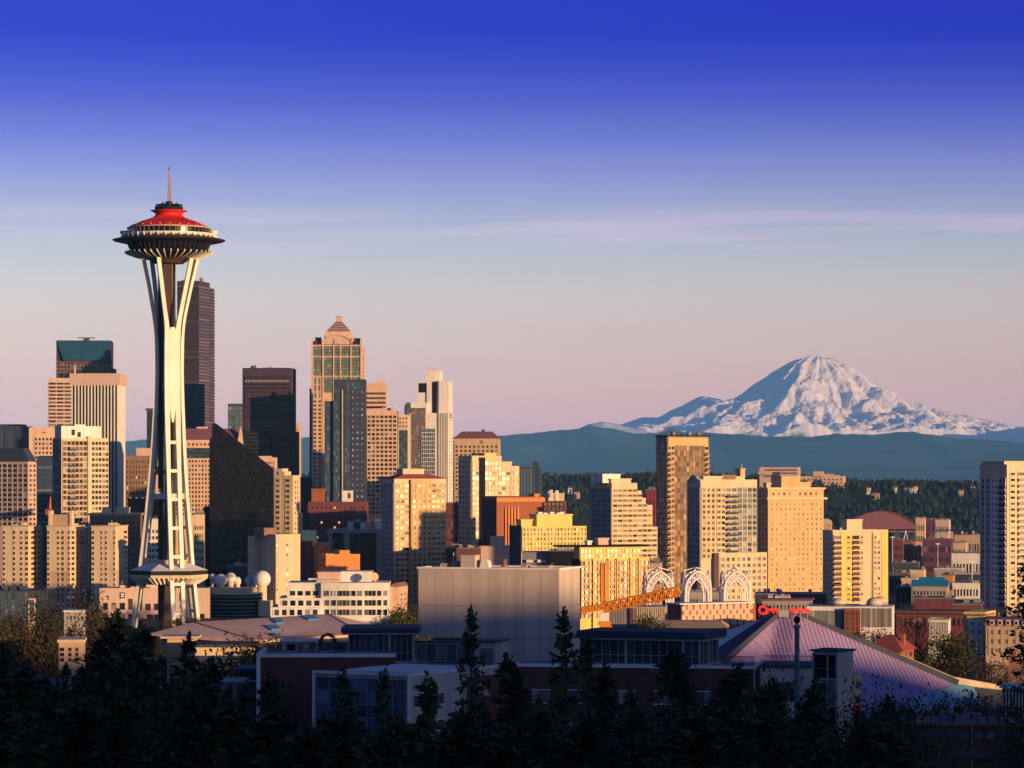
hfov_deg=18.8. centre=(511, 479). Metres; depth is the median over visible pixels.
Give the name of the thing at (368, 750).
cedar tree
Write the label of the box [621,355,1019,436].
snowy mountain
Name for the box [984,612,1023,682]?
apartment building
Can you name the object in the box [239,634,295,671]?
leafy tree
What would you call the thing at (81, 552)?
window
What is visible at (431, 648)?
window
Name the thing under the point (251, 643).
leafy tree
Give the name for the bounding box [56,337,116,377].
glass tower
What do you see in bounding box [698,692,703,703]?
window
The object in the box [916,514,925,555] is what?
warehouse
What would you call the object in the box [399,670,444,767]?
cedar tree
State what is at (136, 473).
brick building
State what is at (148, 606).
window
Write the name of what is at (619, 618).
hall
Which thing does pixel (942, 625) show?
office building
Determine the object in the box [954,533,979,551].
warehouse
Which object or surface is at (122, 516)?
brick building
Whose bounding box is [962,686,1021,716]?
leafy tree
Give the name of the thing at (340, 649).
potted shrub
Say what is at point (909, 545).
brick building
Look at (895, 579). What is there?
warehouse
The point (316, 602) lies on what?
window
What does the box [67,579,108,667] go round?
poplar tree
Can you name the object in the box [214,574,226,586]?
radome
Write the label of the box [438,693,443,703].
window
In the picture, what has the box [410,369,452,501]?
office tower
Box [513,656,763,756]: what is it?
school building
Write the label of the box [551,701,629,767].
cedar tree
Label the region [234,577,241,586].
radome
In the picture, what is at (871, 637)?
leafy tree
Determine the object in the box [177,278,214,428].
office tower
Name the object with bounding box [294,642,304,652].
potted shrub
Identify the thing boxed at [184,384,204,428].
office tower
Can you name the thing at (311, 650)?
potted shrub
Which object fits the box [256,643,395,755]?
terrace building
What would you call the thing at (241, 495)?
office tower
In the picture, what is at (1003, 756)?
window
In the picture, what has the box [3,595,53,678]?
poplar tree
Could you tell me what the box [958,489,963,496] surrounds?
hillside house
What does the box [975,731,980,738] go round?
window
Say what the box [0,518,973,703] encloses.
ground
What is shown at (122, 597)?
studio building
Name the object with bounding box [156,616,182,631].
leafy tree
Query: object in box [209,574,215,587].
radome
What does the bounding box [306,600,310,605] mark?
window
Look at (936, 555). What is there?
brick building
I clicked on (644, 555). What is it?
window
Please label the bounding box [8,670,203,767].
leafy tree
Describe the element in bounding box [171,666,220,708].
cedar tree
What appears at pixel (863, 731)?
cedar tree
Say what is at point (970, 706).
leafy tree
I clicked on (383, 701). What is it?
cedar tree
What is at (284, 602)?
window
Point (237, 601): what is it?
glazed hall
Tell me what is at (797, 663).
flagpole
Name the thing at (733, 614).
museum building
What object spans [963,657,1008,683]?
leafy tree
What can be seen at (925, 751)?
leafy tree
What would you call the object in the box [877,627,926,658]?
leafy tree
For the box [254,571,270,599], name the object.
radome
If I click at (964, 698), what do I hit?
leafy tree
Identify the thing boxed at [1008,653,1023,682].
brick building
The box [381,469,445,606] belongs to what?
apartment tower
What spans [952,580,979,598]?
warehouse
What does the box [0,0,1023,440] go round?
sky
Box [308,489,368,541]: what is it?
apartment building
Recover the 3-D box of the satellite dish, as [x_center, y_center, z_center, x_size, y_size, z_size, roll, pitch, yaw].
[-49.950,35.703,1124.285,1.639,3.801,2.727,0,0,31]
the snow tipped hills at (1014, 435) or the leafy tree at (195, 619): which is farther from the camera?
the snow tipped hills at (1014, 435)
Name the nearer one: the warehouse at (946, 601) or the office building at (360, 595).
the office building at (360, 595)
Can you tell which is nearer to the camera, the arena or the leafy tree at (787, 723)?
the leafy tree at (787, 723)
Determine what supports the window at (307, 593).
in the office building at (360, 595)
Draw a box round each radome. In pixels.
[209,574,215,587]
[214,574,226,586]
[226,572,235,586]
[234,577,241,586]
[245,576,253,586]
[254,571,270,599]
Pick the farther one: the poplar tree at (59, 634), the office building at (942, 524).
the office building at (942, 524)
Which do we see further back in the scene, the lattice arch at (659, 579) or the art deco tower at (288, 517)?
the art deco tower at (288, 517)
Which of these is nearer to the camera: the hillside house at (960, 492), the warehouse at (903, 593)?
the warehouse at (903, 593)
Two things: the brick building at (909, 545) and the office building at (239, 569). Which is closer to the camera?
the office building at (239, 569)
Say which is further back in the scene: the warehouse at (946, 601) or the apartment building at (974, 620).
the warehouse at (946, 601)
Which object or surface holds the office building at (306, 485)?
on the ground
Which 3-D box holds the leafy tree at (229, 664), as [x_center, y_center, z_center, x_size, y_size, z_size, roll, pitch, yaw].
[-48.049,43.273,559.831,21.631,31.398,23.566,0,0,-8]
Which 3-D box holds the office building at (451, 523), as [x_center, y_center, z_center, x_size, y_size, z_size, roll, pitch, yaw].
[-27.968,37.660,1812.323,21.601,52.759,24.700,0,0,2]
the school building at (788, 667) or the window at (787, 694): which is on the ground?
the school building at (788, 667)
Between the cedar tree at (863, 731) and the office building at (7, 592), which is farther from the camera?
the office building at (7, 592)
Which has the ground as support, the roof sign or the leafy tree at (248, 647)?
the leafy tree at (248, 647)
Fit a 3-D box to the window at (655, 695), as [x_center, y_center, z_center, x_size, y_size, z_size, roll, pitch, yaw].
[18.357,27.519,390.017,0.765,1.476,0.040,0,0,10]
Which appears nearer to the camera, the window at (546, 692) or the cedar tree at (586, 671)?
the cedar tree at (586, 671)
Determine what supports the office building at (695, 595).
on the ground
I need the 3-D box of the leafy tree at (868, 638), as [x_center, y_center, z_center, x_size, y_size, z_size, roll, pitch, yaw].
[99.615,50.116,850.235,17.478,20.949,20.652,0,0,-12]
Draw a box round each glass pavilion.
[341,624,421,663]
[576,627,726,664]
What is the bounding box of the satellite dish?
[371,572,378,581]
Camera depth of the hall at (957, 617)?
1002.68 m
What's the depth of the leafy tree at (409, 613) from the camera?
960.28 m
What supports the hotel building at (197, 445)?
on the ground
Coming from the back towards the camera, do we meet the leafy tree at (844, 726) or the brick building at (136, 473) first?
the brick building at (136, 473)
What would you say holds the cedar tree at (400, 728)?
on the ground
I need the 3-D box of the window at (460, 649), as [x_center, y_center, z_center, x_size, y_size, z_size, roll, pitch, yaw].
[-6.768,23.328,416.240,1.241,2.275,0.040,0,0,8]
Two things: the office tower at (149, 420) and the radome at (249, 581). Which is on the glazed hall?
the radome at (249, 581)
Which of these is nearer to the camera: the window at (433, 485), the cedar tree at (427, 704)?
the cedar tree at (427, 704)
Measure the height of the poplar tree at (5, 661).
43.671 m
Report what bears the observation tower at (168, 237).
on the ground
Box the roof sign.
[758,605,810,621]
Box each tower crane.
[45,497,52,514]
[580,563,680,626]
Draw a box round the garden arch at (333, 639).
[318,632,337,652]
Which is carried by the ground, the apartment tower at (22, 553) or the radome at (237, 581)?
the apartment tower at (22, 553)
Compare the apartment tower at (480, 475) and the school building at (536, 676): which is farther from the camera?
the apartment tower at (480, 475)
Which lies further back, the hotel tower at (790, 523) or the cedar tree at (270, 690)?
the hotel tower at (790, 523)
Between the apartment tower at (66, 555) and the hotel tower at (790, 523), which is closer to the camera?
the apartment tower at (66, 555)
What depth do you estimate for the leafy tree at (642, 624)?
929.13 m
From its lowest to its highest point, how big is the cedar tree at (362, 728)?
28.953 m
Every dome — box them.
[830,598,845,604]
[866,597,882,604]
[876,596,887,604]
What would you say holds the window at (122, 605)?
in the studio building at (122, 597)
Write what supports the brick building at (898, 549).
on the ground
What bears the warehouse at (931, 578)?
on the ground
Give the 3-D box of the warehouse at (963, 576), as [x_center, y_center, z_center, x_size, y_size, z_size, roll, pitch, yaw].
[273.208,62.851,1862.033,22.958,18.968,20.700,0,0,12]
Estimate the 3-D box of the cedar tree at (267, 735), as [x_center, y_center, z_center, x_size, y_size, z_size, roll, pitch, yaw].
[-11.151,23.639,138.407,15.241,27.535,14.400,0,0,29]
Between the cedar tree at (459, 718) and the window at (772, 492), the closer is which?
the cedar tree at (459, 718)
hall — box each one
[151,613,369,688]
[195,641,258,693]
[211,587,272,616]
[609,605,666,627]
[661,620,728,629]
[760,597,813,617]
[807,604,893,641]
[894,609,969,651]
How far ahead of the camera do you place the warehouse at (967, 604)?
1151.59 m
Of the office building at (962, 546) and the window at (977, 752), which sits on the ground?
the office building at (962, 546)
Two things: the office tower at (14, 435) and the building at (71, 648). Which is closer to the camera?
the building at (71, 648)
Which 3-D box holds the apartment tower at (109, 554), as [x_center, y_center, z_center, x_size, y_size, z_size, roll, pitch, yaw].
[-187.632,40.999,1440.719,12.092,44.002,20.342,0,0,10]
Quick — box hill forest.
[301,470,979,537]
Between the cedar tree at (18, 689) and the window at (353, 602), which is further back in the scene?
the window at (353, 602)
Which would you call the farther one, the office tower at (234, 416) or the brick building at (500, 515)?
the office tower at (234, 416)
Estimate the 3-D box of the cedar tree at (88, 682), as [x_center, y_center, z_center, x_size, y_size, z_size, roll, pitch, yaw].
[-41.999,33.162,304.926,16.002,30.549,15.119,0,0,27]
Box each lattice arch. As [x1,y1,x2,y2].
[642,567,673,604]
[680,567,711,601]
[719,567,750,601]
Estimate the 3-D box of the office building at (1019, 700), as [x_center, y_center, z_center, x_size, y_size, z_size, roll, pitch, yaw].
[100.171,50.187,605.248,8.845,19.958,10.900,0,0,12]
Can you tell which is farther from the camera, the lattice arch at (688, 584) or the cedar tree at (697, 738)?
the lattice arch at (688, 584)
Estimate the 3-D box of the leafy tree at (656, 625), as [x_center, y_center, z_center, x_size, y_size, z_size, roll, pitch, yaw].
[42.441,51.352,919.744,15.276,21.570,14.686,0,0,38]
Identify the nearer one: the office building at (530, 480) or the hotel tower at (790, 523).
the hotel tower at (790, 523)
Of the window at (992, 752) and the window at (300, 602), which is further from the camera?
the window at (300, 602)
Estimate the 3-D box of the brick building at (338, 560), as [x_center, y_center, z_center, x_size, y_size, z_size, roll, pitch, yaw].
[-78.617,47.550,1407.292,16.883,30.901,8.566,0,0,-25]
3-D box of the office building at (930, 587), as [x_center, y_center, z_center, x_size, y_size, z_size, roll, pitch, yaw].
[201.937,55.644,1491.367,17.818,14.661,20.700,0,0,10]
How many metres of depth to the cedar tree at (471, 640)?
204.93 m
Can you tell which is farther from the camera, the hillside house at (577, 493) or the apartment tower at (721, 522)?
the hillside house at (577, 493)
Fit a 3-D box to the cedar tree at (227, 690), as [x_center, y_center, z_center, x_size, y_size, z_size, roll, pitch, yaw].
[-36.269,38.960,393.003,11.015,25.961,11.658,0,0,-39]
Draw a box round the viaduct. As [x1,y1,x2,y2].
[937,528,979,537]
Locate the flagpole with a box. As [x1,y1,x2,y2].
[794,616,799,717]
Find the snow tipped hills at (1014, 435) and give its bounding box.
[581,421,1023,442]
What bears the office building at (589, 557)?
on the ground
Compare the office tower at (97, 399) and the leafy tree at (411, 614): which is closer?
the leafy tree at (411, 614)
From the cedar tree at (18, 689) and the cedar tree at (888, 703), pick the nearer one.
the cedar tree at (18, 689)
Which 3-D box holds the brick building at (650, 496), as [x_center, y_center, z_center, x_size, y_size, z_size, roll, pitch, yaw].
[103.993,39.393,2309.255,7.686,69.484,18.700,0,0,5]
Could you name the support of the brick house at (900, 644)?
on the ground
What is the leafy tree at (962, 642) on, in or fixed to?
on the ground
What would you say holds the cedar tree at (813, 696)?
on the ground
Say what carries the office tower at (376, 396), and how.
on the ground
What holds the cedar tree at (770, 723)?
on the ground
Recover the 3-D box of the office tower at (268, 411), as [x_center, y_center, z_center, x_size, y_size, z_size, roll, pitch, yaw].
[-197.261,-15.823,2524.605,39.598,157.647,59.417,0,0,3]
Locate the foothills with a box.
[125,426,1023,482]
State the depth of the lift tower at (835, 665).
365.97 m
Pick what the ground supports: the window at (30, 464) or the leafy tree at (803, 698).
the leafy tree at (803, 698)
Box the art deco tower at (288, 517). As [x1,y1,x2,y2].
[274,469,302,540]
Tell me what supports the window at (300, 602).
in the office building at (360, 595)
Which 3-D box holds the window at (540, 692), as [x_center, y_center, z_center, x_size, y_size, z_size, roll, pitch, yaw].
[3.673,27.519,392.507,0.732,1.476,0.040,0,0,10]
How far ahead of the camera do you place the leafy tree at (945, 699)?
478.87 m
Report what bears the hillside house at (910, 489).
on the hill at (854, 497)
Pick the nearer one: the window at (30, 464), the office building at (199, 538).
the office building at (199, 538)
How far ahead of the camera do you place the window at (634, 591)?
1203.49 m
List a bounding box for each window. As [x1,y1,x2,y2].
[8,464,34,524]
[30,601,33,614]
[80,551,83,605]
[86,442,107,531]
[120,603,124,609]
[128,599,132,609]
[146,604,150,609]
[176,443,208,514]
[205,291,213,426]
[282,600,286,605]
[290,600,294,605]
[298,600,302,605]
[305,591,310,595]
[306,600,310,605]
[314,600,319,605]
[351,600,355,605]
[368,476,387,513]
[396,484,444,602]
[417,644,425,660]
[427,644,435,660]
[437,644,445,660]
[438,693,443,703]
[438,720,443,729]
[447,644,455,660]
[457,644,464,659]
[473,462,517,544]
[532,690,537,701]
[538,690,543,701]
[544,690,549,701]
[582,584,635,617]
[592,489,656,556]
[617,691,622,702]
[654,692,659,702]
[689,488,764,598]
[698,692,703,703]
[704,692,709,702]
[759,492,820,590]
[784,687,788,698]
[790,687,793,698]
[816,682,826,703]
[829,683,835,704]
[856,696,860,703]
[935,731,941,737]
[949,731,954,737]
[949,750,954,757]
[962,731,967,738]
[962,750,967,757]
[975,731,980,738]
[975,750,980,757]
[988,732,994,738]
[988,750,994,758]
[1000,473,1023,605]
[1001,732,1007,738]
[1001,751,1007,758]
[1014,732,1020,738]
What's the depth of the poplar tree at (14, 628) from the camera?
719.71 m
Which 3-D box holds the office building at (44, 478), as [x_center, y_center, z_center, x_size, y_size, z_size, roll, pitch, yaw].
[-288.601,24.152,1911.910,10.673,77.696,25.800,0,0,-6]
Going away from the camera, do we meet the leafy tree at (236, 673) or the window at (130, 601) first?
the leafy tree at (236, 673)
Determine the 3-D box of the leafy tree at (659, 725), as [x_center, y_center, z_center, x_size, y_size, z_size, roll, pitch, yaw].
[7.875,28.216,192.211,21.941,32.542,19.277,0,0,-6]
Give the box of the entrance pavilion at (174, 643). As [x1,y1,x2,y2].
[160,634,201,696]
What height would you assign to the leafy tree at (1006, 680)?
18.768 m
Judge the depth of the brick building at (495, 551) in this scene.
1425.34 m
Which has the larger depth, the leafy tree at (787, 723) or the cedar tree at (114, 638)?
the cedar tree at (114, 638)
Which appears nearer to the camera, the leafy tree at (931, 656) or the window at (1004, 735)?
the window at (1004, 735)
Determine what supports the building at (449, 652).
on the ground
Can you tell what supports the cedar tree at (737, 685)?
on the ground
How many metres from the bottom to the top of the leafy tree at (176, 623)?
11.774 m
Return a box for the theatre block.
[417,553,580,662]
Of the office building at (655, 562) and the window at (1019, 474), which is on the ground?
the office building at (655, 562)
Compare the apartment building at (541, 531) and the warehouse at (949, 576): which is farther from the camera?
the warehouse at (949, 576)
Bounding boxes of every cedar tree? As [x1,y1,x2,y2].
[0,658,59,767]
[54,662,73,707]
[58,662,107,708]
[68,664,84,693]
[69,608,147,726]
[102,621,171,732]
[155,630,204,725]
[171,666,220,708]
[184,657,232,715]
[211,701,307,767]
[219,685,232,705]
[232,678,258,748]
[254,670,306,752]
[305,711,335,752]
[309,707,376,767]
[310,711,371,767]
[330,665,370,724]
[354,732,399,767]
[369,710,428,767]
[371,662,398,766]
[383,715,418,764]
[395,710,440,767]
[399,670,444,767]
[421,733,441,763]
[439,712,489,767]
[440,707,469,762]
[454,604,496,767]
[483,652,555,767]
[521,707,554,764]
[529,606,588,766]
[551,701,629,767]
[572,628,604,718]
[577,660,626,757]
[612,682,656,766]
[616,730,672,767]
[646,643,715,741]
[664,706,752,767]
[690,662,753,728]
[733,703,803,767]
[748,676,804,751]
[785,677,839,767]
[803,720,851,767]
[836,717,878,767]
[847,711,864,730]
[861,722,941,767]
[863,706,882,736]
[875,726,921,767]
[877,693,918,755]
[974,556,1023,767]
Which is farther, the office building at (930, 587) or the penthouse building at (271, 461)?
the penthouse building at (271, 461)
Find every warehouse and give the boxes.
[889,567,910,593]
[890,560,919,571]
[895,583,910,602]
[900,575,918,585]
[909,567,925,579]
[912,593,955,608]
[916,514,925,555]
[919,577,944,579]
[934,565,964,576]
[941,571,955,594]
[951,570,979,581]
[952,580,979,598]
[952,599,983,609]
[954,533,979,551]
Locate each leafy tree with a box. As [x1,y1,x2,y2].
[0,615,17,646]
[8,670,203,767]
[52,614,63,632]
[114,642,129,660]
[140,649,161,678]
[150,632,161,657]
[151,639,161,657]
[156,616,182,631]
[166,620,184,628]
[169,642,253,694]
[180,615,207,624]
[198,631,275,676]
[224,628,278,666]
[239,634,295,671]
[243,628,288,663]
[370,608,429,640]
[375,603,429,640]
[390,599,432,640]
[544,672,817,767]
[625,611,659,627]
[635,616,676,627]
[647,661,865,767]
[675,664,864,767]
[744,691,856,740]
[791,676,987,767]
[827,671,966,766]
[834,682,1023,767]
[848,625,900,641]
[855,629,880,642]
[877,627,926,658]
[879,698,985,749]
[888,603,901,619]
[894,683,968,720]
[900,610,936,662]
[901,682,991,722]
[914,633,965,676]
[926,656,979,679]
[930,685,1021,714]
[930,694,1013,716]
[932,627,986,677]
[938,656,1006,683]
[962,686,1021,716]
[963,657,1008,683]
[984,669,1023,683]
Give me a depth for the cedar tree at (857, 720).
226.89 m
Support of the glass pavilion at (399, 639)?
on the terrace building at (292, 670)
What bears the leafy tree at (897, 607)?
on the ground
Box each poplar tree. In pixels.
[0,595,29,666]
[0,602,31,682]
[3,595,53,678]
[18,580,58,674]
[29,584,68,699]
[40,593,71,685]
[63,607,82,636]
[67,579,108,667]
[84,587,119,680]
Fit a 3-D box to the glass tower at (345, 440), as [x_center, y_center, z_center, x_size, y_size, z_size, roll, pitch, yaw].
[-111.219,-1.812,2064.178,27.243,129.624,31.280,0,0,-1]
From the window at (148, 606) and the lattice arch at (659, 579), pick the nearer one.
the lattice arch at (659, 579)
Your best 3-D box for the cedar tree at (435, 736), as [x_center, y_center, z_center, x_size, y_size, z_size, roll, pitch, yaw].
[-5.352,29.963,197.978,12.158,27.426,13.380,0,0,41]
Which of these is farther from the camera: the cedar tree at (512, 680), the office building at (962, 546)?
the office building at (962, 546)
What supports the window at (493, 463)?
in the apartment tower at (480, 475)
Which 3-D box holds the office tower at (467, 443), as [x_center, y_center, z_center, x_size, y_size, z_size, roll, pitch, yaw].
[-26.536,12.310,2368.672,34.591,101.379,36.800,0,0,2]
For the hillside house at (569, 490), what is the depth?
5314.51 m
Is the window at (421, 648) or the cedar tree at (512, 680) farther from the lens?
the window at (421, 648)
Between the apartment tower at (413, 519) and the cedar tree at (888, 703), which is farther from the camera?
the apartment tower at (413, 519)
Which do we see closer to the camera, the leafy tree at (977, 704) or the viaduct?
the leafy tree at (977, 704)
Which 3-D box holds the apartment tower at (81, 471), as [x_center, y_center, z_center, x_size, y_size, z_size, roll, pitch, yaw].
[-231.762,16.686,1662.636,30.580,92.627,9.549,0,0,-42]
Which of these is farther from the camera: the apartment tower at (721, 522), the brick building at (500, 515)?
the brick building at (500, 515)
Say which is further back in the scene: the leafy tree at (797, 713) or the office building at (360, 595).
the office building at (360, 595)
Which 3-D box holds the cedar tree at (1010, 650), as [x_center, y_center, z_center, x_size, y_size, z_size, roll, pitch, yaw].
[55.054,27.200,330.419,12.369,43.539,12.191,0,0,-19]
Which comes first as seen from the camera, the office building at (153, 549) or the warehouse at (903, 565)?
the office building at (153, 549)
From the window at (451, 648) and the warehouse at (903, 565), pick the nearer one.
the window at (451, 648)
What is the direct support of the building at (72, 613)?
on the ground
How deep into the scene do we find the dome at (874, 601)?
971.15 m
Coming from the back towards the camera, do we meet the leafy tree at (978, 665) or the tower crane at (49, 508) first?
the tower crane at (49, 508)
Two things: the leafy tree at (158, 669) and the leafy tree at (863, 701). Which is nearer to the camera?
the leafy tree at (863, 701)
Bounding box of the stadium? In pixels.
[848,510,915,552]
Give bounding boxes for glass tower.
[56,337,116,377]
[324,379,366,500]
[655,431,710,589]
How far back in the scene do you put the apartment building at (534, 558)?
1305.22 m
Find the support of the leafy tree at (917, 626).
on the ground
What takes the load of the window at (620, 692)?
in the school building at (536, 676)
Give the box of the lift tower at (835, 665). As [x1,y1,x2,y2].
[810,647,855,745]
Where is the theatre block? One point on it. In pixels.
(520, 606)
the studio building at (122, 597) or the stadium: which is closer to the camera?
the studio building at (122, 597)
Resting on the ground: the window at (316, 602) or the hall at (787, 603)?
the hall at (787, 603)
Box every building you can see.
[0,579,48,641]
[29,427,54,524]
[37,456,52,577]
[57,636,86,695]
[63,609,85,636]
[88,507,143,594]
[99,585,211,618]
[125,448,150,506]
[127,494,157,584]
[147,515,157,585]
[155,427,242,561]
[193,505,204,585]
[218,677,249,702]
[226,562,247,586]
[236,665,255,731]
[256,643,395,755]
[259,456,276,468]
[271,570,390,623]
[279,638,320,649]
[296,424,300,476]
[300,474,313,529]
[300,530,317,580]
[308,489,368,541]
[312,662,507,766]
[314,542,329,577]
[319,550,359,570]
[327,519,381,580]
[390,582,407,620]
[415,641,479,664]
[445,544,481,562]
[446,502,457,546]
[479,536,508,564]
[481,494,544,544]
[509,512,585,564]
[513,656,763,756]
[520,461,541,495]
[521,551,549,565]
[544,490,566,513]
[549,544,573,565]
[553,538,649,629]
[645,487,655,526]
[650,558,662,604]
[665,601,755,629]
[682,587,726,601]
[754,588,828,620]
[758,467,799,486]
[761,655,811,719]
[801,471,845,487]
[824,518,832,529]
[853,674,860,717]
[891,538,903,561]
[903,540,915,560]
[911,580,949,603]
[911,706,1023,767]
[914,545,921,567]
[923,537,953,576]
[926,517,935,537]
[928,617,950,663]
[935,518,950,537]
[951,550,979,571]
[953,540,967,551]
[964,610,995,681]
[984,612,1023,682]
[999,683,1023,716]
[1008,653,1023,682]
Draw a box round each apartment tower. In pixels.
[2,521,42,587]
[46,511,85,608]
[53,424,108,589]
[91,520,128,608]
[248,527,300,605]
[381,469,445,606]
[458,452,518,546]
[590,474,656,560]
[686,464,766,601]
[822,519,887,603]
[980,461,1023,615]
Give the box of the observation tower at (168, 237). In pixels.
[112,167,224,627]
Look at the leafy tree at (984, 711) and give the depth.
440.25 m
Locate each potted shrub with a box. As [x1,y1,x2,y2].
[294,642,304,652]
[308,641,317,651]
[336,643,344,652]
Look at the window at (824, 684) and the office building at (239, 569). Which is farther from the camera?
the office building at (239, 569)
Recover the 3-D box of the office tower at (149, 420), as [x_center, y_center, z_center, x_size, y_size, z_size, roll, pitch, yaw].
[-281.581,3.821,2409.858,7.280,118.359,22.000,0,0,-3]
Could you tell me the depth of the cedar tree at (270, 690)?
204.80 m
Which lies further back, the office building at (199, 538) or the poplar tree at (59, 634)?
the office building at (199, 538)
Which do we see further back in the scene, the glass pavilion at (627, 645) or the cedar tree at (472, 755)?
the glass pavilion at (627, 645)
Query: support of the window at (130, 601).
in the studio building at (122, 597)
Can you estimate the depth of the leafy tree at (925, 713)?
430.33 m
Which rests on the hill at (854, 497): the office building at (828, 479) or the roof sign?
the office building at (828, 479)
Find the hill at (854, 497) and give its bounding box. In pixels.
[453,479,979,541]
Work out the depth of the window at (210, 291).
3140.71 m
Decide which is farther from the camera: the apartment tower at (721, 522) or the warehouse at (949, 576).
the warehouse at (949, 576)
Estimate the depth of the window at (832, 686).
365.34 m
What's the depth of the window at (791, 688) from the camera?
384.28 m
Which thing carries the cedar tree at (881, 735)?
on the ground
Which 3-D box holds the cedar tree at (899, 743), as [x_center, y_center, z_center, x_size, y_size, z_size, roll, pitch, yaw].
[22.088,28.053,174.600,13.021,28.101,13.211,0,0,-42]
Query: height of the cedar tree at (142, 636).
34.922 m
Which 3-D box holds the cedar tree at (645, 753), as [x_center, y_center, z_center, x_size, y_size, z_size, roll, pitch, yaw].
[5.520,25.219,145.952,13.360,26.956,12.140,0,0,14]
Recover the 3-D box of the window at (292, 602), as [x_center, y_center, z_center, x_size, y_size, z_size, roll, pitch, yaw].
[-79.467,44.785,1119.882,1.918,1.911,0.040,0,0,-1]
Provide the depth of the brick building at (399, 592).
1141.23 m
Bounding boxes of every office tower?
[0,424,29,447]
[0,448,36,584]
[48,378,70,427]
[69,366,126,512]
[145,408,152,447]
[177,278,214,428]
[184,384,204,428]
[204,423,273,586]
[228,404,241,430]
[242,365,298,474]
[310,316,364,488]
[366,379,386,409]
[366,407,397,562]
[398,415,409,468]
[404,402,410,414]
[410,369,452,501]
[454,429,499,501]
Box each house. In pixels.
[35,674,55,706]
[475,638,510,664]
[568,487,571,494]
[574,491,579,498]
[866,487,870,494]
[871,492,879,499]
[875,634,917,659]
[904,487,912,494]
[913,485,917,492]
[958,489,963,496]
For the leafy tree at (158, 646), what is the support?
on the ground
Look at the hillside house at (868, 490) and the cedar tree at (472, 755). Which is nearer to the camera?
the cedar tree at (472, 755)
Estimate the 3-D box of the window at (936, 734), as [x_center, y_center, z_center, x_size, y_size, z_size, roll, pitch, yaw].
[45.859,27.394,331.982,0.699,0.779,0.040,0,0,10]
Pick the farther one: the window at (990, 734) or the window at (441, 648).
the window at (441, 648)
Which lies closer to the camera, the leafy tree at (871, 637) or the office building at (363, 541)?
the leafy tree at (871, 637)
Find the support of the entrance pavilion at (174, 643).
on the ground
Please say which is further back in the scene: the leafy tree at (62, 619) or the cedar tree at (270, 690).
the leafy tree at (62, 619)
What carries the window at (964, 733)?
in the apartment building at (976, 725)
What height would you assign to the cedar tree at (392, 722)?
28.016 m
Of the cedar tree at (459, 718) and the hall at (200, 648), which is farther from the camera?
the hall at (200, 648)
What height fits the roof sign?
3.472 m
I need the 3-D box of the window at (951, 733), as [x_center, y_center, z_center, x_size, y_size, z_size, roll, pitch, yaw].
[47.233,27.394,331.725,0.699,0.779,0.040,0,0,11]
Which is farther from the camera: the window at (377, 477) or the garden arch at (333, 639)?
the window at (377, 477)
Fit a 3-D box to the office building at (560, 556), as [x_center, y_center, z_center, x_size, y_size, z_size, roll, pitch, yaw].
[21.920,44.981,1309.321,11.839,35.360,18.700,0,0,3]
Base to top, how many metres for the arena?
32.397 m
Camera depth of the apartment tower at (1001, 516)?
1253.79 m
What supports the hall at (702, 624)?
on the ground
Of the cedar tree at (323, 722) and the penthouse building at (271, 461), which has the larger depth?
the penthouse building at (271, 461)
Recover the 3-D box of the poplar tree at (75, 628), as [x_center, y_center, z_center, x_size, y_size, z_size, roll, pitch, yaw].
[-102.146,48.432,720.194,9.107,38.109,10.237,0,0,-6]
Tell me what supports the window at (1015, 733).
in the apartment building at (976, 725)
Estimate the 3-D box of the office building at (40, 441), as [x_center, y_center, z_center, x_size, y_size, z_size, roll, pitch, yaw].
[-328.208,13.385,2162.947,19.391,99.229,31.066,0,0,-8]
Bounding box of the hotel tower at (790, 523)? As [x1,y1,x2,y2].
[757,476,826,591]
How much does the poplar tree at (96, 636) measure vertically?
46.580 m
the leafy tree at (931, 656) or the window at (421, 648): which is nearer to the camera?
the window at (421, 648)
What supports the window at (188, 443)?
in the hotel building at (197, 445)
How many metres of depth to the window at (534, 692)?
392.63 m
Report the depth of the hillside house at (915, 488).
5419.18 m
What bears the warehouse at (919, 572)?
on the ground
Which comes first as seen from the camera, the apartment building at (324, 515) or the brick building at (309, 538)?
the brick building at (309, 538)
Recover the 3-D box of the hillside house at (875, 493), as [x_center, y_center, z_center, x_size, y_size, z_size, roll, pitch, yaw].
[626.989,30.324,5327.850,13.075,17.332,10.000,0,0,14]
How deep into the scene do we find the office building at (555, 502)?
1950.95 m
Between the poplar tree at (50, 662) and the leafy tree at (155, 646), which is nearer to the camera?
the poplar tree at (50, 662)
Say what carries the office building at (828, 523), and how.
on the ground
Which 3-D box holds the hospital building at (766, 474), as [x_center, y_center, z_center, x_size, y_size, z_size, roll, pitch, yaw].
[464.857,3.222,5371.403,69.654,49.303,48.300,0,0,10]
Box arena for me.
[719,611,1001,726]
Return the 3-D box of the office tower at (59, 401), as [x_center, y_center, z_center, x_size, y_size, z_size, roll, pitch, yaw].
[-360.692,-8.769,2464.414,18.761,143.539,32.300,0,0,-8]
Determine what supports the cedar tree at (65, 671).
on the ground

